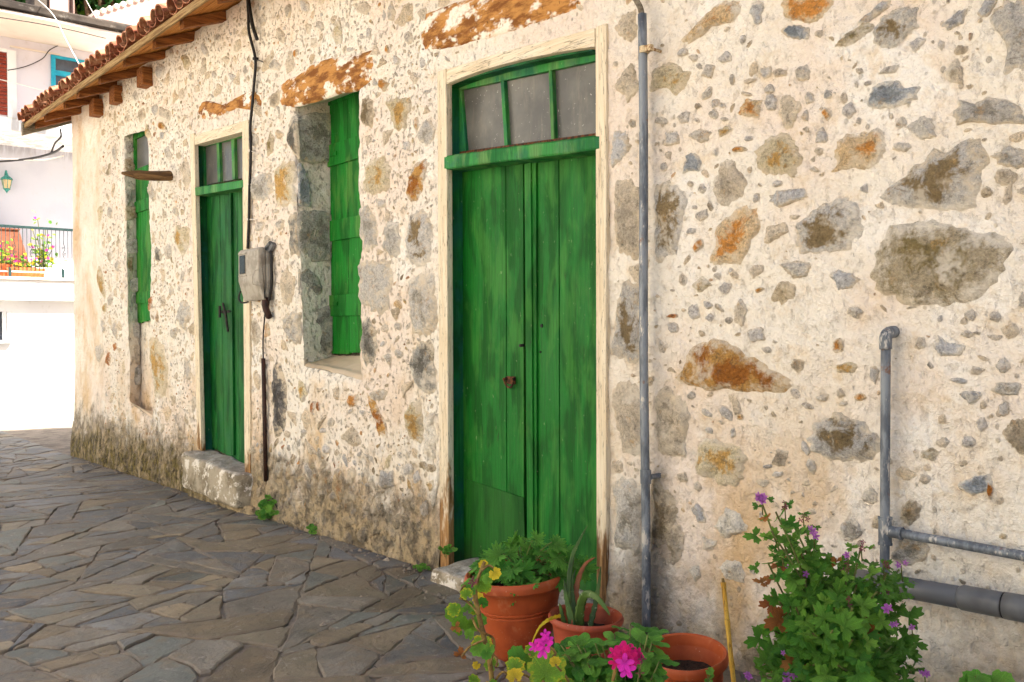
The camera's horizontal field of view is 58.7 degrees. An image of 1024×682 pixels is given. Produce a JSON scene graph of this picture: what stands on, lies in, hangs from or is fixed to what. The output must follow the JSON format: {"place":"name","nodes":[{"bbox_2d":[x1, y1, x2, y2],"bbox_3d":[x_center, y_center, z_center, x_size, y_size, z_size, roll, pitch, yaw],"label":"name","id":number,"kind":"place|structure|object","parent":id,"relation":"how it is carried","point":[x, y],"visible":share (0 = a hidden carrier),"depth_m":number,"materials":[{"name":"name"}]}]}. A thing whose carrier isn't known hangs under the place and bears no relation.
{"place":"outdoors","nodes":[
{"label":"outdoors","id":0,"kind":"place"},
{"bbox_2d":[0,228,28,266],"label":"garden chest","id":1,"kind":"object","parent":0,"point":[9,235],"visible":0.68,"depth_m":16.41,"materials":[{"name":"brown wood"}]},
{"bbox_2d":[0,421,770,681],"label":"street","id":2,"kind":"structure","parent":0,"point":[106,575],"depth_m":4.85,"materials":[{"name":"stone"}]},
{"bbox_2d":[13,0,109,15],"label":"leafy tree","id":3,"kind":"object","parent":2,"relation":"on","point":[80,12],"visible":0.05,"depth_m":27.02,"materials":[{"name":"green plant"}]},
{"bbox_2d":[0,0,132,424],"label":"white house","id":4,"kind":"structure","parent":2,"relation":"on","point":[37,368],"depth_m":15.36,"materials":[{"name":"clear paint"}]},
{"bbox_2d":[0,170,12,192],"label":"wall lantern","id":5,"kind":"object","parent":4,"relation":"attached to","point":[6,179],"depth_m":16.66,"materials":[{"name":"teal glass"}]},
{"bbox_2d":[0,264,12,275],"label":"flower pot","id":6,"kind":"object","parent":4,"relation":"on","point":[4,266],"visible":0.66,"depth_m":14.79,"materials":[{"name":"ceramic"}]},
{"bbox_2d":[0,238,19,264],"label":"flowering plant","id":7,"kind":"object","parent":6,"relation":"on","point":[3,255],"visible":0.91,"depth_m":14.87,"materials":[{"name":"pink plant"}]},
{"bbox_2d":[0,312,12,342],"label":"window","id":8,"kind":"structure","parent":4,"relation":"in","point":[3,323],"depth_m":14.76,"materials":[{"name":"white glass"}]},
{"bbox_2d":[0,79,43,90],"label":"overhead wire","id":9,"kind":"object","parent":4,"relation":"attached to","point":[22,84],"visible":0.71,"depth_m":15.34,"materials":[{"name":"white"}]},
{"bbox_2d":[6,267,45,276],"bbox_3d":[-8.084,-1.126,15.085,0.597,0.170,0.296,-1,1,-41],"label":"planter box","id":10,"kind":"object","parent":4,"relation":"on","point":[19,274],"visible":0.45,"depth_m":14.97,"materials":[{"name":"ceramic"}]},
{"bbox_2d":[2,249,66,267],"bbox_3d":[-8.038,-1.370,15.156,0.519,0.362,1.193,0,1,36],"label":"flowering plant","id":11,"kind":"object","parent":10,"relation":"on","point":[23,258],"visible":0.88,"depth_m":15.04,"materials":[{"name":"pink plant"}]},
{"bbox_2d":[8,46,56,70],"bbox_3d":[-8.178,-5.000,15.781,0.998,0.799,0.235,-1,1,-26],"label":"overhead wire","id":12,"kind":"object","parent":4,"relation":"attached to","point":[34,62],"visible":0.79,"depth_m":15.75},
{"bbox_2d":[36,267,54,277],"bbox_3d":[-7.863,-1.135,15.274,0.298,0.180,0.296,-1,1,-41],"label":"planter box","id":13,"kind":"object","parent":4,"relation":"on","point":[49,275],"visible":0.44,"depth_m":15.21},
{"bbox_2d":[28,210,64,267],"bbox_3d":[-7.851,-1.696,15.309,0.581,0.992,0.446,-1,1,-41],"label":"flowering plant","id":14,"kind":"object","parent":13,"relation":"on","point":[45,265],"visible":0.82,"depth_m":15.23,"materials":[{"name":"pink plant"}]},
{"bbox_2d":[26,0,73,12],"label":"chimney","id":15,"kind":"object","parent":4,"relation":"on","point":[65,5],"visible":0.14,"depth_m":16.86,"materials":[{"name":"concrete"}]},
{"bbox_2d":[0,17,105,38],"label":"overhead wire","id":16,"kind":"object","parent":4,"relation":"attached to","point":[52,26],"visible":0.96,"depth_m":14.62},
{"bbox_2d":[38,0,78,63],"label":"overhead wire","id":17,"kind":"object","parent":4,"relation":"attached to","point":[62,31],"visible":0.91,"depth_m":13.21,"materials":[{"name":"white"}]},
{"bbox_2d":[51,54,84,85],"bbox_3d":[-7.846,-4.604,16.131,0.592,0.826,0.040,-1,1,-41],"label":"window","id":18,"kind":"structure","parent":4,"relation":"in","point":[61,67],"depth_m":16.04,"materials":[{"name":"teal paint"}]},
{"bbox_2d":[15,0,126,15],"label":"leafy tree","id":19,"kind":"object","parent":2,"relation":"on","point":[100,4],"visible":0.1,"depth_m":26.12,"materials":[{"name":"green plant"}]},
{"bbox_2d":[88,0,166,24],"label":"pink house","id":20,"kind":"structure","parent":2,"relation":"on","point":[130,12],"depth_m":19.40,"materials":[{"name":"paint"}]},
{"bbox_2d":[255,494,278,519],"bbox_3d":[-1.820,1.259,6.802,0.125,0.210,0.305,-1,1,-41],"label":"weed","id":21,"kind":"object","parent":2,"relation":"on","point":[266,510],"visible":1,"depth_m":6.81,"materials":[{"name":"green plant"}]},
{"bbox_2d":[306,524,316,534],"bbox_3d":[-1.386,1.311,6.309,0.070,0.082,0.135,-1,1,-41],"label":"weed","id":22,"kind":"object","parent":2,"relation":"on","point":[312,528],"visible":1,"depth_m":6.30,"materials":[{"name":"green plant"}]},
{"bbox_2d":[66,456,758,680],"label":"grit","id":23,"kind":"object","parent":2,"relation":"on","point":[501,663],"visible":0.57,"depth_m":5.28,"materials":[{"name":"grey gravel"}]},
{"bbox_2d":[413,563,430,571],"bbox_3d":[-0.529,1.319,5.281,0.067,0.056,0.172,-1,1,-41],"label":"weed","id":24,"kind":"object","parent":2,"relation":"on","point":[421,567],"visible":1,"depth_m":5.28,"materials":[{"name":"green plant"}]},
{"bbox_2d":[438,544,457,556],"bbox_3d":[-0.358,1.183,5.090,0.062,0.090,0.168,-1,1,-41],"label":"weed","id":25,"kind":"object","parent":2,"relation":"on","point":[447,549],"visible":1,"depth_m":5.08,"materials":[{"name":"green plant"}]},
{"bbox_2d":[444,560,506,681],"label":"geranium","id":26,"kind":"object","parent":2,"relation":"on","point":[482,645],"visible":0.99,"depth_m":2.61,"materials":[{"name":"green plant"}]},
{"bbox_2d":[464,559,559,661],"bbox_3d":[0.027,1.152,3.858,0.441,0.350,0.441,-3,1,26],"label":"flower pot","id":27,"kind":"object","parent":2,"relation":"on","point":[507,626],"visible":0.46,"depth_m":3.71,"materials":[{"name":"ceramic"}]},
{"bbox_2d":[468,529,599,605],"bbox_3d":[0.082,0.973,3.902,0.546,0.374,0.556,0,1,-4],"label":"geranium","id":28,"kind":"object","parent":27,"relation":"in","point":[516,569],"visible":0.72,"depth_m":3.76,"materials":[{"name":"green plant"}]},
{"bbox_2d":[17,0,1023,681],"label":"stone house","id":29,"kind":"structure","parent":2,"relation":"on","point":[445,206],"depth_m":4.52,"materials":[{"name":"beige stone"}]},
{"bbox_2d":[0,145,63,162],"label":"service wire","id":30,"kind":"object","parent":29,"relation":"attached to","point":[47,154],"visible":1,"depth_m":12.58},
{"bbox_2d":[0,155,63,160],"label":"service wire","id":31,"kind":"object","parent":29,"relation":"attached to","point":[35,159],"visible":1,"depth_m":12.51,"materials":[{"name":"white"}]},
{"bbox_2d":[50,129,61,152],"bbox_3d":[-5.726,-2.505,11.428,0.048,0.144,0.974,-1,1,-34],"label":"service wire","id":32,"kind":"object","parent":29,"relation":"attached to","point":[57,140],"visible":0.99,"depth_m":11.29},
{"bbox_2d":[124,131,152,417],"bbox_3d":[-3.704,-0.733,9.230,0.193,3.108,0.875,-1,1,-41],"label":"window","id":33,"kind":"structure","parent":29,"relation":"in","point":[137,213],"depth_m":9.45,"materials":[{"name":"wood"}]},
{"bbox_2d":[121,164,176,181],"bbox_3d":[-3.245,-1.540,8.269,0.583,0.194,0.213,-1,1,-41],"label":"wooden peg","id":34,"kind":"object","parent":29,"relation":"attached to","point":[170,174],"visible":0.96,"depth_m":8.24,"materials":[{"name":"brown wood"}]},
{"bbox_2d":[190,120,251,472],"bbox_3d":[-2.382,-0.143,7.671,0.210,3.390,1.266,-1,1,-41],"label":"door","id":35,"kind":"structure","parent":29,"relation":"in","point":[219,157],"depth_m":7.79,"materials":[{"name":"green paint"}]},
{"bbox_2d":[246,0,262,248],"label":"supply cable","id":36,"kind":"object","parent":29,"relation":"attached to","point":[250,20],"visible":0.98,"depth_m":7.04,"materials":[{"name":"rubber"}]},
{"bbox_2d":[238,241,276,318],"bbox_3d":[-1.962,-0.458,6.916,0.172,0.588,0.461,-1,1,-41],"label":"electricity meter","id":37,"kind":"object","parent":29,"relation":"attached to","point":[255,275],"visible":1,"depth_m":6.83,"materials":[{"name":"grey plastic"}]},
{"bbox_2d":[261,315,284,524],"bbox_3d":[-1.772,0.579,6.797,0.034,1.578,0.402,-1,1,-41],"label":"conduit","id":38,"kind":"object","parent":29,"relation":"attached to","point":[264,415],"visible":0.95,"depth_m":6.91,"materials":[{"name":"black plastic"}]},
{"bbox_2d":[295,91,362,379],"bbox_3d":[-1.122,-0.811,6.366,0.398,2.123,0.972,-1,1,-41],"label":"window","id":39,"kind":"structure","parent":29,"relation":"in","point":[330,244],"depth_m":6.61,"materials":[{"name":"wood"}]},
{"bbox_2d":[437,24,610,603],"bbox_3d":[0.068,-0.049,4.770,0.178,2.976,1.332,-1,1,-41],"label":"door","id":40,"kind":"structure","parent":29,"relation":"in","point":[524,241],"depth_m":4.80,"materials":[{"name":"green paint"}]},
{"bbox_2d":[633,0,661,634],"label":"water pipe","id":41,"kind":"object","parent":29,"relation":"attached to","point":[646,475],"visible":0.99,"depth_m":3.96,"materials":[{"name":"grey metal"}]},
{"bbox_2d":[848,569,1023,622],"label":"drain pipe","id":42,"kind":"object","parent":29,"relation":"attached to","point":[1003,605],"visible":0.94,"depth_m":2.90,"materials":[{"name":"grey plastic"}]},
{"bbox_2d":[878,326,1023,573],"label":"water pipe","id":43,"kind":"object","parent":29,"relation":"attached to","point":[887,531],"visible":0.94,"depth_m":3.16,"materials":[{"name":"grey metal"}]},
{"bbox_2d":[548,603,623,657],"bbox_3d":[0.289,1.202,3.599,0.300,0.245,0.300,2,2,26],"label":"flower pot","id":44,"kind":"object","parent":2,"relation":"on","point":[604,621],"visible":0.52,"depth_m":3.53,"materials":[{"name":"ceramic"}]},
{"bbox_2d":[532,525,609,642],"bbox_3d":[0.218,0.950,3.559,0.300,0.397,0.321,0,1,-1],"label":"aloe","id":45,"kind":"object","parent":44,"relation":"on","point":[575,602],"visible":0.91,"depth_m":3.62,"materials":[{"name":"green plant"}]},
{"bbox_2d":[651,633,728,681],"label":"flower pot","id":46,"kind":"object","parent":2,"relation":"on","point":[695,656],"visible":0.69,"depth_m":3.28,"materials":[{"name":"ceramic"}]},
{"bbox_2d":[704,667,713,681],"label":"sprout","id":47,"kind":"object","parent":2,"relation":"on","point":[709,670],"visible":1,"depth_m":2.50,"materials":[{"name":"green plant"}]},
{"bbox_2d":[720,578,735,681],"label":"bamboo cane","id":48,"kind":"object","parent":2,"relation":"on","point":[728,632],"visible":1,"depth_m":2.75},
{"bbox_2d":[959,669,1014,681],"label":"leafy plant","id":49,"kind":"object","parent":2,"relation":"on","point":[977,675],"visible":1,"depth_m":2.31,"materials":[{"name":"green plant"}]},
{"bbox_2d":[742,491,929,681],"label":"geranium shrub","id":50,"kind":"object","parent":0,"point":[831,627],"visible":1,"depth_m":2.71,"materials":[{"name":"green plant"}]},
{"bbox_3d":[0.219,1.195,2.384,0.304,0.270,0.304,0,1,26],"label":"flower pot","id":51,"kind":"object","parent":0,"visible":0},
{"bbox_2d":[505,629,646,681],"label":"geranium","id":52,"kind":"object","parent":51,"relation":"on","point":[540,661],"visible":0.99,"depth_m":2.32,"materials":[{"name":"pink plant"}]},
{"bbox_2d":[550,622,679,681],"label":"bushy plant","id":53,"kind":"object","parent":51,"relation":"in","point":[582,649],"visible":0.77,"depth_m":2.41,"materials":[{"name":"green plant"}]}
]}

